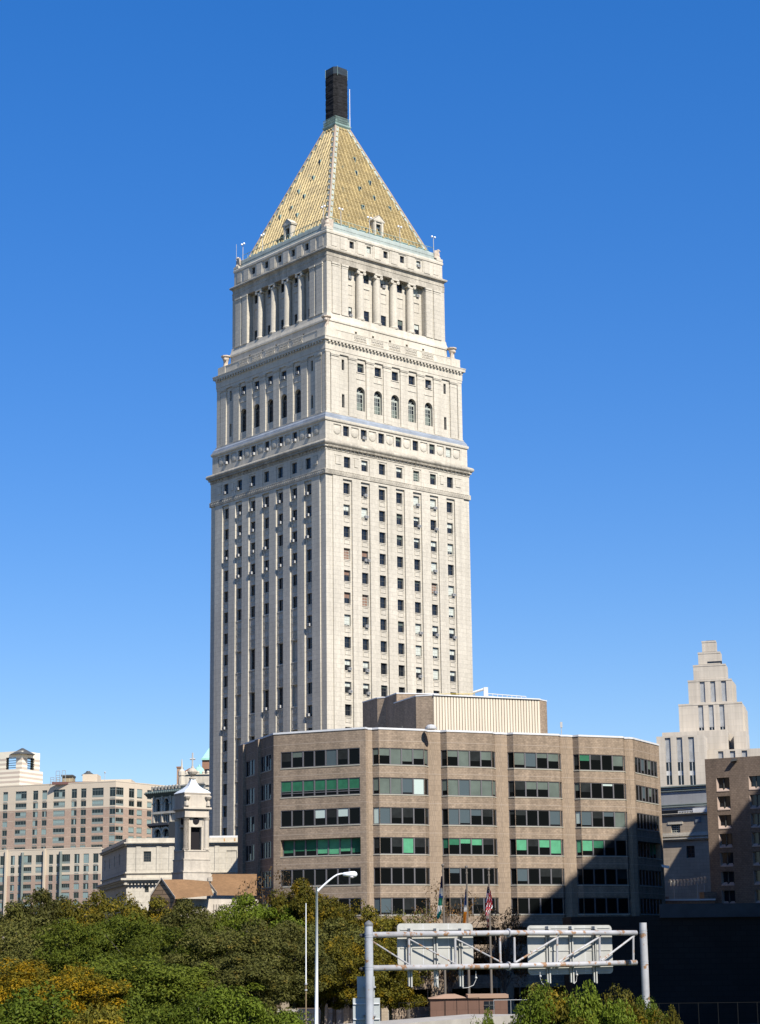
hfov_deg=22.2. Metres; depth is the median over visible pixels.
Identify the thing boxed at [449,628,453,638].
window
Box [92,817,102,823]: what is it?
window
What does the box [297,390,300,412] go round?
arched window
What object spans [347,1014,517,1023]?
kerb wall
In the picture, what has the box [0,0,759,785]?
sky
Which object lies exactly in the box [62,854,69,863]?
window
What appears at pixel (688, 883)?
razor wire
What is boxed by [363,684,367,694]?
window
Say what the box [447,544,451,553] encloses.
window
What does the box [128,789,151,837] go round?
windows
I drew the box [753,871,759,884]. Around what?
window
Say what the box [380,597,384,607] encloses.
window
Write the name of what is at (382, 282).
window
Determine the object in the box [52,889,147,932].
tree
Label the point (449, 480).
window
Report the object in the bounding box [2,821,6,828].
window
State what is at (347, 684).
window
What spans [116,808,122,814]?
window
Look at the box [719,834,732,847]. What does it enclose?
window
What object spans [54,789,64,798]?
window
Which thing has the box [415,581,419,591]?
window
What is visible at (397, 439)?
window
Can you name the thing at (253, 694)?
tall window
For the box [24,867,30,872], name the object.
window
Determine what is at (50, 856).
window
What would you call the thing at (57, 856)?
window
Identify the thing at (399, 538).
window
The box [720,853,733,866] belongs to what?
window
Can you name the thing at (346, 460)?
window
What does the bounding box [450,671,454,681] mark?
window
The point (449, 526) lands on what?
window
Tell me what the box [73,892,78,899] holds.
window
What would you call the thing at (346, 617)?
window
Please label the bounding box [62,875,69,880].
window
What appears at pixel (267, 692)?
tall window
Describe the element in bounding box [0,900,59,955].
tree
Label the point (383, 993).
tree
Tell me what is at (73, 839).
window
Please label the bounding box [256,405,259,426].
arched window
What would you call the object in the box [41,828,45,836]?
window
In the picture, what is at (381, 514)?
window
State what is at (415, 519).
window
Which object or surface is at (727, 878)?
window
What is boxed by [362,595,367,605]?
window
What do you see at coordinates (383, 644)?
window
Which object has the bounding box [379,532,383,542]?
window
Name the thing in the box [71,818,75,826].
window
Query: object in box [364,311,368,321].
window
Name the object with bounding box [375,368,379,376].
window
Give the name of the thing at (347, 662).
window
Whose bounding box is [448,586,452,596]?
window
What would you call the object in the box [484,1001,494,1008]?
window
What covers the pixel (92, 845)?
window
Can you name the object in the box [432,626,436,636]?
window
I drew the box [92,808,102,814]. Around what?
window
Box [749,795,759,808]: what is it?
window
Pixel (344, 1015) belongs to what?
planter ledge
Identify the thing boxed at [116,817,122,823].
window
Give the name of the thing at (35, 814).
window
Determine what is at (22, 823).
window
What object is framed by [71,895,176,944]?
tree
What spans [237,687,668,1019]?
office building
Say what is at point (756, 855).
window
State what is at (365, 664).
window
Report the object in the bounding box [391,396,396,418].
arched window
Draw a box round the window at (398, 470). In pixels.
[396,468,400,477]
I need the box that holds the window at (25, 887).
[23,884,30,890]
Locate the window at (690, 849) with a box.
[687,846,694,857]
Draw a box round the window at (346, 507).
[343,505,348,515]
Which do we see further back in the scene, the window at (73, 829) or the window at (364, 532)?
the window at (73, 829)
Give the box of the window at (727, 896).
[722,890,735,902]
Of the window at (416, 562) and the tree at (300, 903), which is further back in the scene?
the window at (416, 562)
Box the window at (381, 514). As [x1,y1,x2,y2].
[379,511,383,521]
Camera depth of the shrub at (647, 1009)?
91.18 m
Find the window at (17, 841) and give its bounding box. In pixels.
[14,838,24,844]
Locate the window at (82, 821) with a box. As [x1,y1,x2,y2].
[80,819,85,825]
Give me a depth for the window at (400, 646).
329.01 m
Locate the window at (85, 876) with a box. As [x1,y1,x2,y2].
[83,874,88,881]
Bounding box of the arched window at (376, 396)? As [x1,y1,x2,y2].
[374,392,379,414]
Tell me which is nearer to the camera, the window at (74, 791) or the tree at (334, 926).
the tree at (334, 926)
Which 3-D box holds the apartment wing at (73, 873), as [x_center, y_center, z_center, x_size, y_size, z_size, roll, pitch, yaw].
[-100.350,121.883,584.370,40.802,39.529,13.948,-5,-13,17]
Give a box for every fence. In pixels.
[405,1001,444,1017]
[445,998,479,1015]
[655,1002,759,1023]
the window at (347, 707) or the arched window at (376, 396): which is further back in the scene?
the arched window at (376, 396)
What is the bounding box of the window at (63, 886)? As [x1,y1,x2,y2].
[61,884,68,889]
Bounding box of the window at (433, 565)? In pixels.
[431,562,435,572]
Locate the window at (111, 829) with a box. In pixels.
[109,826,114,833]
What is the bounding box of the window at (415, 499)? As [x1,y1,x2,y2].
[413,496,417,505]
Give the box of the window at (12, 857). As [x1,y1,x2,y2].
[11,856,14,866]
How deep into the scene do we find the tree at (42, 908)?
222.42 m
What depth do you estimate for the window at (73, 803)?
600.44 m
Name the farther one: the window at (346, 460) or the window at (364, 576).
the window at (346, 460)
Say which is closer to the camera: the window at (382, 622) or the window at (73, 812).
the window at (382, 622)
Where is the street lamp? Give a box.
[315,871,356,1023]
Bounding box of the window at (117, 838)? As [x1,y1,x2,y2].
[115,835,122,840]
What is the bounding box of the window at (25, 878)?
[23,876,30,881]
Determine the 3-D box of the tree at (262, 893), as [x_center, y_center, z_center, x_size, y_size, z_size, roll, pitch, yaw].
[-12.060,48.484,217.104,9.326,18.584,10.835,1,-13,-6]
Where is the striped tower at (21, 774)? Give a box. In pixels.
[0,748,42,785]
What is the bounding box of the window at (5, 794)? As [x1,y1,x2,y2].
[3,792,7,802]
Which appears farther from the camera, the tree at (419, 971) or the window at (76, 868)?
the window at (76, 868)
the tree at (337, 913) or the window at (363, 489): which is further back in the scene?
the window at (363, 489)
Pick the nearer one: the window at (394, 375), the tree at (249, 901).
the tree at (249, 901)
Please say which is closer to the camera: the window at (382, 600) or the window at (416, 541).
the window at (382, 600)
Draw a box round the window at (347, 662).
[345,659,349,670]
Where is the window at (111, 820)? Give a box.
[109,817,114,824]
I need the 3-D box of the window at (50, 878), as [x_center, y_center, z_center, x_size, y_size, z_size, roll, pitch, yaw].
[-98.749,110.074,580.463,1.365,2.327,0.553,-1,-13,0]
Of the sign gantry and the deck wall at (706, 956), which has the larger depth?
the deck wall at (706, 956)
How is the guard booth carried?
on the plaza pavement
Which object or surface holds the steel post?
on the lawn
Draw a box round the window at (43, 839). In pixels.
[41,837,45,843]
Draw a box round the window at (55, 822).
[53,819,63,825]
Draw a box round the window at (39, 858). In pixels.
[36,855,42,863]
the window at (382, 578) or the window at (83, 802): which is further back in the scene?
the window at (83, 802)
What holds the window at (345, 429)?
in the courthouse tower at (338, 478)
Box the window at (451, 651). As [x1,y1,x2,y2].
[450,650,453,659]
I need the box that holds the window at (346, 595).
[344,592,349,603]
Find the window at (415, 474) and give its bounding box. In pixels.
[413,471,417,481]
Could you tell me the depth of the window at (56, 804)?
602.35 m
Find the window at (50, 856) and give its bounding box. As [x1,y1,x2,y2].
[49,855,52,865]
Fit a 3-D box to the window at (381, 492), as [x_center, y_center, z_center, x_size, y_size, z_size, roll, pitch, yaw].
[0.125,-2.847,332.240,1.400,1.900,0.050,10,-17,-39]
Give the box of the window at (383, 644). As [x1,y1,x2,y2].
[381,641,385,651]
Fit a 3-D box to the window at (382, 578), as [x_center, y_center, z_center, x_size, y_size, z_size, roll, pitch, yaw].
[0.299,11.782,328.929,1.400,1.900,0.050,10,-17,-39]
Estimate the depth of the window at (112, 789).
596.35 m
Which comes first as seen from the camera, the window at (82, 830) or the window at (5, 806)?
the window at (82, 830)
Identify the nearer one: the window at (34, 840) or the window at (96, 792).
the window at (96, 792)
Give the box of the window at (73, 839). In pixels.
[70,836,75,843]
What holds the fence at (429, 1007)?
on the lawn
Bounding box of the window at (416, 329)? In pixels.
[414,324,418,334]
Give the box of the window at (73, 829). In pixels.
[71,827,75,833]
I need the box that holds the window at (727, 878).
[721,871,734,885]
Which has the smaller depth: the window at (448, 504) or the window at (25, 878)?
the window at (448, 504)
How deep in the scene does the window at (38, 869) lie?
582.25 m
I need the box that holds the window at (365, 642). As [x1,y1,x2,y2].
[363,639,367,649]
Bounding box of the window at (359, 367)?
[357,364,362,372]
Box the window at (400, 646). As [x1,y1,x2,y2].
[398,643,402,653]
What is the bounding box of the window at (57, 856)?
[56,854,58,865]
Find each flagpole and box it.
[441,864,446,993]
[465,865,469,993]
[487,867,492,993]
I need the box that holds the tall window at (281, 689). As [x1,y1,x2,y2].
[280,688,282,707]
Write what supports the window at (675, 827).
in the beige annex
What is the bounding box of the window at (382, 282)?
[380,280,384,287]
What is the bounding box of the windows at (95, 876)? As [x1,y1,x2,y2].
[92,874,97,905]
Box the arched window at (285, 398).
[283,395,286,417]
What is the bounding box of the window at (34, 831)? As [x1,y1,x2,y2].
[32,829,36,836]
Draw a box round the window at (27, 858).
[24,855,31,864]
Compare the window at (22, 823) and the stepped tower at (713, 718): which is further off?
the window at (22, 823)
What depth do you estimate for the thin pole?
145.89 m
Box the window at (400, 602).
[398,600,402,610]
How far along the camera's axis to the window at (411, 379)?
342.75 m
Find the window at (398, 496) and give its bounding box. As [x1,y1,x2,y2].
[396,493,400,503]
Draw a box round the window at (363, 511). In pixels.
[361,508,366,517]
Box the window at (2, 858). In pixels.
[0,856,4,866]
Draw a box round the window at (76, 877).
[74,875,78,882]
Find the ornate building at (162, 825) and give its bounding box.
[144,760,207,837]
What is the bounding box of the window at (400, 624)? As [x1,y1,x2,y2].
[398,622,402,632]
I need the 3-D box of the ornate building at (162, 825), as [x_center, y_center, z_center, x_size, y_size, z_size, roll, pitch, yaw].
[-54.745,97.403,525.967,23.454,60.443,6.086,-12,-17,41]
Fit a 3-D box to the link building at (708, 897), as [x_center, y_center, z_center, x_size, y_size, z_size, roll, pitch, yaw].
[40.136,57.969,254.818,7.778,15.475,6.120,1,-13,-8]
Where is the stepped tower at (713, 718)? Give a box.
[656,640,759,786]
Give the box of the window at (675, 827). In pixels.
[672,824,679,832]
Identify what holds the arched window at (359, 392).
in the courthouse tower at (338, 478)
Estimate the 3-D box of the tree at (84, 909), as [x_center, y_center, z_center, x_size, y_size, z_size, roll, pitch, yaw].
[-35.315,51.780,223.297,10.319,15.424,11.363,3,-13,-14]
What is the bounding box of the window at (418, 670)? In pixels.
[416,667,420,677]
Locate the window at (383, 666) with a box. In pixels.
[381,663,385,674]
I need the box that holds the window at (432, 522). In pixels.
[430,520,434,530]
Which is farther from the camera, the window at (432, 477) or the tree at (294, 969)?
the window at (432, 477)
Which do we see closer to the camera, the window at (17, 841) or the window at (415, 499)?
the window at (415, 499)
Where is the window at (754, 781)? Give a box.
[748,776,759,789]
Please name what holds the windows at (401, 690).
in the courthouse tower at (338, 478)
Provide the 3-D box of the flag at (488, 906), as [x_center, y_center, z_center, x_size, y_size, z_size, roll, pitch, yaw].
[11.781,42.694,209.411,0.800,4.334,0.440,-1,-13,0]
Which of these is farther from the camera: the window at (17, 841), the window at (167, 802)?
the window at (17, 841)
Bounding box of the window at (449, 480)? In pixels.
[447,477,451,487]
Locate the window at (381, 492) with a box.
[379,490,383,500]
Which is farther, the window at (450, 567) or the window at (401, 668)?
the window at (450, 567)
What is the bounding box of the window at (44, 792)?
[42,790,46,800]
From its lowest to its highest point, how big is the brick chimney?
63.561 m
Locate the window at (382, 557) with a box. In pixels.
[380,554,384,564]
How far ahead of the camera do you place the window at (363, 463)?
330.71 m
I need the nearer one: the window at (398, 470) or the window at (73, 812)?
the window at (398, 470)
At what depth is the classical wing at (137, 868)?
281.27 m
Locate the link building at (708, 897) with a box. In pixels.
[665,892,716,903]
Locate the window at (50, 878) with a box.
[48,875,52,882]
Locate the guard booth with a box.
[428,993,508,1016]
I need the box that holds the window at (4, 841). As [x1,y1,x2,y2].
[2,839,6,846]
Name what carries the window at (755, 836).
in the jail building at (733, 797)
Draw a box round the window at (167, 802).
[166,799,168,810]
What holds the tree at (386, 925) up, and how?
on the plaza pavement
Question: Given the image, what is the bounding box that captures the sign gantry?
[360,920,637,1023]
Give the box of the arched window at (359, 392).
[357,388,362,410]
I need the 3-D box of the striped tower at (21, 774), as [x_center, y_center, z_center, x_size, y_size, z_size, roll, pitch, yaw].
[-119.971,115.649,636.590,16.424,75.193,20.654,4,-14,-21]
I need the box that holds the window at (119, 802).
[116,799,122,805]
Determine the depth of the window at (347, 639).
321.55 m
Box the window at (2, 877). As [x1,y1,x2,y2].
[0,876,3,883]
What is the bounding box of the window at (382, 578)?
[380,576,384,586]
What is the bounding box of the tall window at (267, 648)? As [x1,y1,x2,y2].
[266,647,268,666]
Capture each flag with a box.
[437,876,442,918]
[463,889,466,922]
[485,886,492,926]
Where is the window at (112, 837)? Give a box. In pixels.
[109,835,114,842]
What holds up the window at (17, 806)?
in the apartment block
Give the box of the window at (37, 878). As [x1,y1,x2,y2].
[35,875,42,881]
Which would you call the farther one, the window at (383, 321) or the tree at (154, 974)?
the window at (383, 321)
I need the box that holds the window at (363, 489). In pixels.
[361,486,365,496]
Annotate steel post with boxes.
[639,923,649,1008]
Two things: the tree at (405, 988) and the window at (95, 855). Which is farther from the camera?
the window at (95, 855)
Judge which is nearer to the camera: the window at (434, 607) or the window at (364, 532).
the window at (364, 532)
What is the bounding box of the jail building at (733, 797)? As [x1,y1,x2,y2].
[705,756,759,902]
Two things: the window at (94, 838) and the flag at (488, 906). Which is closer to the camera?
the flag at (488, 906)
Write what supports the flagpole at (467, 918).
on the plaza pavement
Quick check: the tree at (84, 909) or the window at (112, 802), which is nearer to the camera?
the tree at (84, 909)
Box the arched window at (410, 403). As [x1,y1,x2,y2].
[408,400,413,421]
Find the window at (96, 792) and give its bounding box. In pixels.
[92,788,103,796]
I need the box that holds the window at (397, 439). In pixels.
[396,437,399,446]
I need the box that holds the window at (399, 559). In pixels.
[397,557,401,567]
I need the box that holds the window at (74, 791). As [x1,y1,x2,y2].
[72,789,76,799]
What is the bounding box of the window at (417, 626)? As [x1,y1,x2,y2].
[415,624,419,634]
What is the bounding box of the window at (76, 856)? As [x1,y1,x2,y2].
[74,854,79,864]
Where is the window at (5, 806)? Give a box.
[3,803,7,811]
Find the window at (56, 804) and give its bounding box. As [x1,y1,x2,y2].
[53,801,64,807]
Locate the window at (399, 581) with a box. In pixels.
[397,578,401,588]
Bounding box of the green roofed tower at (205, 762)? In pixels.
[201,749,208,773]
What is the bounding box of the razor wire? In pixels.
[670,877,705,898]
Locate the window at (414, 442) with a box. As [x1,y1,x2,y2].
[413,441,416,450]
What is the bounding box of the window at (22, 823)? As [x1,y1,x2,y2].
[15,820,25,826]
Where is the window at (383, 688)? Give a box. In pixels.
[381,685,385,696]
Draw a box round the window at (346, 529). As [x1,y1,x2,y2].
[344,526,348,537]
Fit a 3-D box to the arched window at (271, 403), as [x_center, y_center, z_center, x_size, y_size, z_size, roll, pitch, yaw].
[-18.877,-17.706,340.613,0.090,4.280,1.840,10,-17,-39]
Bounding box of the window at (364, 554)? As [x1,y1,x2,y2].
[362,551,366,561]
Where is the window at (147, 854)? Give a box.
[144,851,150,861]
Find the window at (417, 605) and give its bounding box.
[415,602,419,612]
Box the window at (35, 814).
[33,811,37,818]
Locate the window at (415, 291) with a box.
[413,289,417,296]
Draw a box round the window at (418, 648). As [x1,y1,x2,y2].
[416,645,420,656]
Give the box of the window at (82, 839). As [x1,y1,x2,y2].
[80,836,84,843]
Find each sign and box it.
[353,998,379,1023]
[357,976,375,997]
[397,923,476,987]
[527,925,612,984]
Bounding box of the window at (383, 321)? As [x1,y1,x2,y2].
[381,316,385,325]
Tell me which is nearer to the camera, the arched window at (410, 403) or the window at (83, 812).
the arched window at (410, 403)
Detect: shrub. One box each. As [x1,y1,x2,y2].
[0,981,81,1023]
[61,1002,124,1023]
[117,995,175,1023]
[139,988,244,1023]
[184,984,303,1023]
[229,998,314,1023]
[470,1007,510,1023]
[509,982,587,1023]
[510,979,557,1023]
[553,979,641,1023]
[594,983,667,1023]
[634,995,668,1023]
[662,1004,682,1023]
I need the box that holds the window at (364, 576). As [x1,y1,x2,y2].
[362,573,366,583]
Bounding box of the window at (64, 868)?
[62,866,69,871]
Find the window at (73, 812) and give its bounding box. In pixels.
[71,809,76,817]
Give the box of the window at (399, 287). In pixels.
[397,284,401,292]
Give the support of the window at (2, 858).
in the apartment wing at (73, 873)
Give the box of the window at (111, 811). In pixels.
[109,808,114,815]
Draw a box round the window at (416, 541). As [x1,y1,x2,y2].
[414,538,418,548]
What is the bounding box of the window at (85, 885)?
[83,883,87,890]
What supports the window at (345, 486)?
in the courthouse tower at (338, 478)
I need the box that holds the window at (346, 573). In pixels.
[344,570,348,580]
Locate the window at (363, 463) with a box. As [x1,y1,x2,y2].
[361,461,366,471]
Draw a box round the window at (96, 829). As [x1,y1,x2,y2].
[91,826,102,832]
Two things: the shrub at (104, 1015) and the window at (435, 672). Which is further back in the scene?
the window at (435, 672)
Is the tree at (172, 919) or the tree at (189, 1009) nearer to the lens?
the tree at (189, 1009)
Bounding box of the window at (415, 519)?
[414,517,418,527]
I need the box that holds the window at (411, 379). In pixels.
[409,376,413,384]
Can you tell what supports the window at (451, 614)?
in the courthouse tower at (338, 478)
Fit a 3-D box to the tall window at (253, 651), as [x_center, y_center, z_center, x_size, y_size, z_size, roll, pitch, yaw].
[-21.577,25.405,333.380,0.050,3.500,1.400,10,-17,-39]
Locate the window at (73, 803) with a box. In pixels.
[71,800,76,808]
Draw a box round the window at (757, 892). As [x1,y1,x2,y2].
[754,890,759,902]
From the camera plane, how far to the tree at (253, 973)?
135.50 m
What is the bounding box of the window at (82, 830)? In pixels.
[80,827,85,834]
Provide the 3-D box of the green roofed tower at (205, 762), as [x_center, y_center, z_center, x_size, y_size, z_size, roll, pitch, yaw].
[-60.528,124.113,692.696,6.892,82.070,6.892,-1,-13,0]
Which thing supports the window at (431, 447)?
in the courthouse tower at (338, 478)
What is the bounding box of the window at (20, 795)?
[16,791,26,800]
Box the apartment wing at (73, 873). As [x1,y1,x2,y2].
[0,847,103,941]
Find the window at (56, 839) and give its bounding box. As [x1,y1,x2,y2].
[52,837,63,842]
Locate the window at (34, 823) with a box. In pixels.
[32,820,36,827]
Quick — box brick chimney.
[176,766,180,783]
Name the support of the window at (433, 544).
in the courthouse tower at (338, 478)
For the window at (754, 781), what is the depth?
257.30 m
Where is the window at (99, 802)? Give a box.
[92,799,102,805]
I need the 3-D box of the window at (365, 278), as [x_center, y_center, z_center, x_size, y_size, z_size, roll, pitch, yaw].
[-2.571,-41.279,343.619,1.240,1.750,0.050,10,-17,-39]
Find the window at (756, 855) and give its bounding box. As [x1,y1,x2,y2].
[752,851,759,865]
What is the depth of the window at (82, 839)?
596.93 m
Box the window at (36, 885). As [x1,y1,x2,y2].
[35,884,41,889]
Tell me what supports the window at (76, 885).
in the apartment wing at (73, 873)
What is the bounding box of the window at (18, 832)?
[14,829,25,835]
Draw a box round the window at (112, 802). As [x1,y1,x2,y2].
[109,799,115,806]
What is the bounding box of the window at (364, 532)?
[362,530,366,540]
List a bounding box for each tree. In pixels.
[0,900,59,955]
[0,917,75,980]
[0,956,85,1023]
[0,962,132,1023]
[5,887,106,941]
[21,916,136,986]
[48,895,114,923]
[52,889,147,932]
[61,952,215,1016]
[67,911,183,981]
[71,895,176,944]
[100,922,252,991]
[122,962,265,1023]
[132,897,240,945]
[148,925,294,999]
[175,951,303,1022]
[186,904,256,938]
[205,917,337,1010]
[221,892,307,937]
[233,864,296,1012]
[256,877,335,1008]
[280,917,376,1023]
[296,897,367,1023]
[312,933,420,1009]
[323,905,404,991]
[363,941,427,1019]
[380,905,437,1018]
[410,881,491,993]
[473,904,529,992]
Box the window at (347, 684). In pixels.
[345,682,349,692]
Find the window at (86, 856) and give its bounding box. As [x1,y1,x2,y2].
[83,854,88,864]
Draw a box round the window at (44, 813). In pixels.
[42,811,46,818]
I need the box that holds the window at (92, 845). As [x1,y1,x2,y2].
[91,844,102,846]
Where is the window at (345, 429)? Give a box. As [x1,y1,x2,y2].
[343,426,347,436]
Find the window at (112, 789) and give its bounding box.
[110,787,115,797]
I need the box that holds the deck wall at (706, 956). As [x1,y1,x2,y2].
[562,903,759,1023]
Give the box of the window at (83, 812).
[81,810,85,816]
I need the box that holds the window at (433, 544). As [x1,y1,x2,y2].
[431,541,435,551]
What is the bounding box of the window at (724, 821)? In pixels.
[718,815,731,828]
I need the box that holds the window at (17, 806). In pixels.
[15,803,25,808]
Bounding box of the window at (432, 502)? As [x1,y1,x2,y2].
[430,499,434,509]
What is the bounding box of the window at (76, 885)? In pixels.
[74,883,78,890]
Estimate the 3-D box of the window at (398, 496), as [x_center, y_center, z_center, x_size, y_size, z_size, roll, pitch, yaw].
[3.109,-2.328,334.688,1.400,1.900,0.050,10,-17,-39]
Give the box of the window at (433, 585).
[432,583,435,593]
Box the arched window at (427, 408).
[425,403,430,425]
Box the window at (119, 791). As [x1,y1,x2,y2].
[116,787,122,796]
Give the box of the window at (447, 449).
[446,448,449,457]
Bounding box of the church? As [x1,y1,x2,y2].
[148,753,257,931]
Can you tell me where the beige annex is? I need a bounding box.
[661,784,710,900]
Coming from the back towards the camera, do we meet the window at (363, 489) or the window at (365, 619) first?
the window at (363, 489)
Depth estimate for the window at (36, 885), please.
581.26 m
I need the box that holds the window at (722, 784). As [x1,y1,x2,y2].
[716,778,729,791]
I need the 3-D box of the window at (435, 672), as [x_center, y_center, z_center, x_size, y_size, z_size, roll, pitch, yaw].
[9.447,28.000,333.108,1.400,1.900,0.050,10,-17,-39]
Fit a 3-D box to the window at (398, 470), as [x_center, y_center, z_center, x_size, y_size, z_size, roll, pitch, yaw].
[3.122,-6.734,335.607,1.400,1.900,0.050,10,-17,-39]
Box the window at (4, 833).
[2,830,6,837]
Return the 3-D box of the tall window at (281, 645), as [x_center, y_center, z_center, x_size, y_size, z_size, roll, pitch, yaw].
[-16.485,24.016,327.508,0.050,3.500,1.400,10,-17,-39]
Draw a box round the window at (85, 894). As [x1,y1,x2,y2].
[83,892,87,899]
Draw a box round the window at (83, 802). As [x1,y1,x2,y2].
[81,800,85,807]
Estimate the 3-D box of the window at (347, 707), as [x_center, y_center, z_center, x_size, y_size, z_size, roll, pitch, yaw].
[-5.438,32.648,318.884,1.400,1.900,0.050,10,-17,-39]
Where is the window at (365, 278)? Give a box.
[363,275,367,283]
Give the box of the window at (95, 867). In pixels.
[93,865,97,872]
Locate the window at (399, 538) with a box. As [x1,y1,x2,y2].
[397,535,401,545]
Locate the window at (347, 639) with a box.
[345,637,349,647]
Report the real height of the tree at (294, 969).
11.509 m
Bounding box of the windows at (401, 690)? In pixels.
[224,244,454,835]
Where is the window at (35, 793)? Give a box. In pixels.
[33,791,37,801]
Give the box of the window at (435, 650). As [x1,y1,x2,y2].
[433,648,437,658]
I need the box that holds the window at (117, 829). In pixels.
[115,826,122,832]
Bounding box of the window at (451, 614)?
[449,607,453,617]
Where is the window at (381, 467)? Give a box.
[379,464,383,474]
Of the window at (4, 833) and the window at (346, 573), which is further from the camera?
the window at (4, 833)
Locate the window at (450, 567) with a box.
[448,565,452,575]
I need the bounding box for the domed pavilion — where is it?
[185,764,208,790]
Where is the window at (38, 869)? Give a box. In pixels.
[35,867,42,872]
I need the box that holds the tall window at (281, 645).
[280,644,282,663]
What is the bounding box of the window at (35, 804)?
[33,802,37,809]
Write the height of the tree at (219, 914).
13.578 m
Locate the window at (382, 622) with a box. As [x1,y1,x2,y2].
[380,619,385,629]
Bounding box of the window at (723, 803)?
[717,796,730,809]
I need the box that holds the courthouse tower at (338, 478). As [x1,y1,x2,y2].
[206,65,473,835]
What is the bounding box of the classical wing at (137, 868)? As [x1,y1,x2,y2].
[96,836,237,923]
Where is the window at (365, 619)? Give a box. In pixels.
[362,617,367,627]
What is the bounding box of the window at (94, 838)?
[91,835,102,841]
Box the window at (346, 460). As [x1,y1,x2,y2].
[344,457,348,467]
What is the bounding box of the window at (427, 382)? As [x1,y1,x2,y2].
[425,380,429,387]
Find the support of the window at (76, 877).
in the apartment wing at (73, 873)
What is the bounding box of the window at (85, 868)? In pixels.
[83,865,88,871]
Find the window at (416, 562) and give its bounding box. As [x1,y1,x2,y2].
[414,559,418,569]
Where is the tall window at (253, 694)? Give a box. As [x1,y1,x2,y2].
[252,693,254,712]
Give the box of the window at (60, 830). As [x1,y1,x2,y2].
[53,828,63,833]
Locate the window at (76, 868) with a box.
[74,866,78,873]
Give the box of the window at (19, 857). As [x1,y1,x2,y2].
[18,856,20,866]
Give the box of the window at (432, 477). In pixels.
[430,474,434,484]
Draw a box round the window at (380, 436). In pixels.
[378,434,382,443]
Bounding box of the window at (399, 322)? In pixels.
[398,320,401,329]
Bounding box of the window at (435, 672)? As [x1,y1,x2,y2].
[433,669,437,679]
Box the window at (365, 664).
[363,661,367,672]
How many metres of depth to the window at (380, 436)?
334.52 m
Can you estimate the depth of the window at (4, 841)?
606.78 m
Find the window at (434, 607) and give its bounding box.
[432,605,436,615]
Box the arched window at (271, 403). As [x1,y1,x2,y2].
[269,400,272,422]
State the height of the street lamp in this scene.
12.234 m
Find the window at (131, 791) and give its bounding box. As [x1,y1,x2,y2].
[129,788,133,799]
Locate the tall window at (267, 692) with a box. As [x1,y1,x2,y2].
[266,690,268,710]
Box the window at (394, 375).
[392,372,396,380]
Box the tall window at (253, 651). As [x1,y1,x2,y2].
[252,649,254,669]
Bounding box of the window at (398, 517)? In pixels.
[396,514,401,524]
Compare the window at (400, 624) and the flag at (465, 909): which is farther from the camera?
the window at (400, 624)
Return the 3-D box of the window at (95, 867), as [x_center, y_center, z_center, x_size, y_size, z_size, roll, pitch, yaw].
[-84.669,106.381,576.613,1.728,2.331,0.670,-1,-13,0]
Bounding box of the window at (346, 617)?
[344,614,349,625]
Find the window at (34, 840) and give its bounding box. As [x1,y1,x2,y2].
[32,838,36,845]
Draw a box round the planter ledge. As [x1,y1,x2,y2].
[277,1000,388,1023]
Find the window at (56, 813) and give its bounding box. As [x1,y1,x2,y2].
[53,810,64,816]
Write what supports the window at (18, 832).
in the apartment block
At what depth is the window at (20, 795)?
607.82 m
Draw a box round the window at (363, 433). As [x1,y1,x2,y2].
[361,430,365,438]
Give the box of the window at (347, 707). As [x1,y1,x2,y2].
[345,704,349,715]
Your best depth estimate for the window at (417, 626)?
332.24 m
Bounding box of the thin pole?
[305,915,306,1023]
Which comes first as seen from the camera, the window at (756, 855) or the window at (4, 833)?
the window at (756, 855)
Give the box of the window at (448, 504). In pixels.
[447,502,450,512]
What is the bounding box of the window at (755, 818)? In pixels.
[750,814,759,827]
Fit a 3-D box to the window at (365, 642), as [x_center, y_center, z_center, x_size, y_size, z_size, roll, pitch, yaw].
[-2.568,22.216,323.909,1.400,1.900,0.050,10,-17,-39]
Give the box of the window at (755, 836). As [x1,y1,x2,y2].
[751,833,759,846]
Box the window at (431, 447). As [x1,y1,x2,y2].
[429,444,433,453]
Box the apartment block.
[0,770,164,849]
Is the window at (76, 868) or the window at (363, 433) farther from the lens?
the window at (76, 868)
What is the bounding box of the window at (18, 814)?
[15,812,25,817]
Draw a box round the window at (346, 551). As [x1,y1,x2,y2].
[344,548,348,558]
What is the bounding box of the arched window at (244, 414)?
[243,410,245,431]
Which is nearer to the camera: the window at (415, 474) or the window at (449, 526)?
the window at (415, 474)
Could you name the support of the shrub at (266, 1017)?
on the lawn
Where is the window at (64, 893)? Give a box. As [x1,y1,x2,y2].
[61,892,68,898]
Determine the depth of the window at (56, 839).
599.86 m
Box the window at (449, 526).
[447,523,451,533]
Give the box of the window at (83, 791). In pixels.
[81,788,85,799]
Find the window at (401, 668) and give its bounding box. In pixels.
[399,665,403,675]
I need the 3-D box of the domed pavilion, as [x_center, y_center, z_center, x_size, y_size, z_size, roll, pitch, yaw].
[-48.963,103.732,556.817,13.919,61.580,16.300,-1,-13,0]
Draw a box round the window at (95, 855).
[93,853,98,864]
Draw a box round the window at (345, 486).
[343,483,348,493]

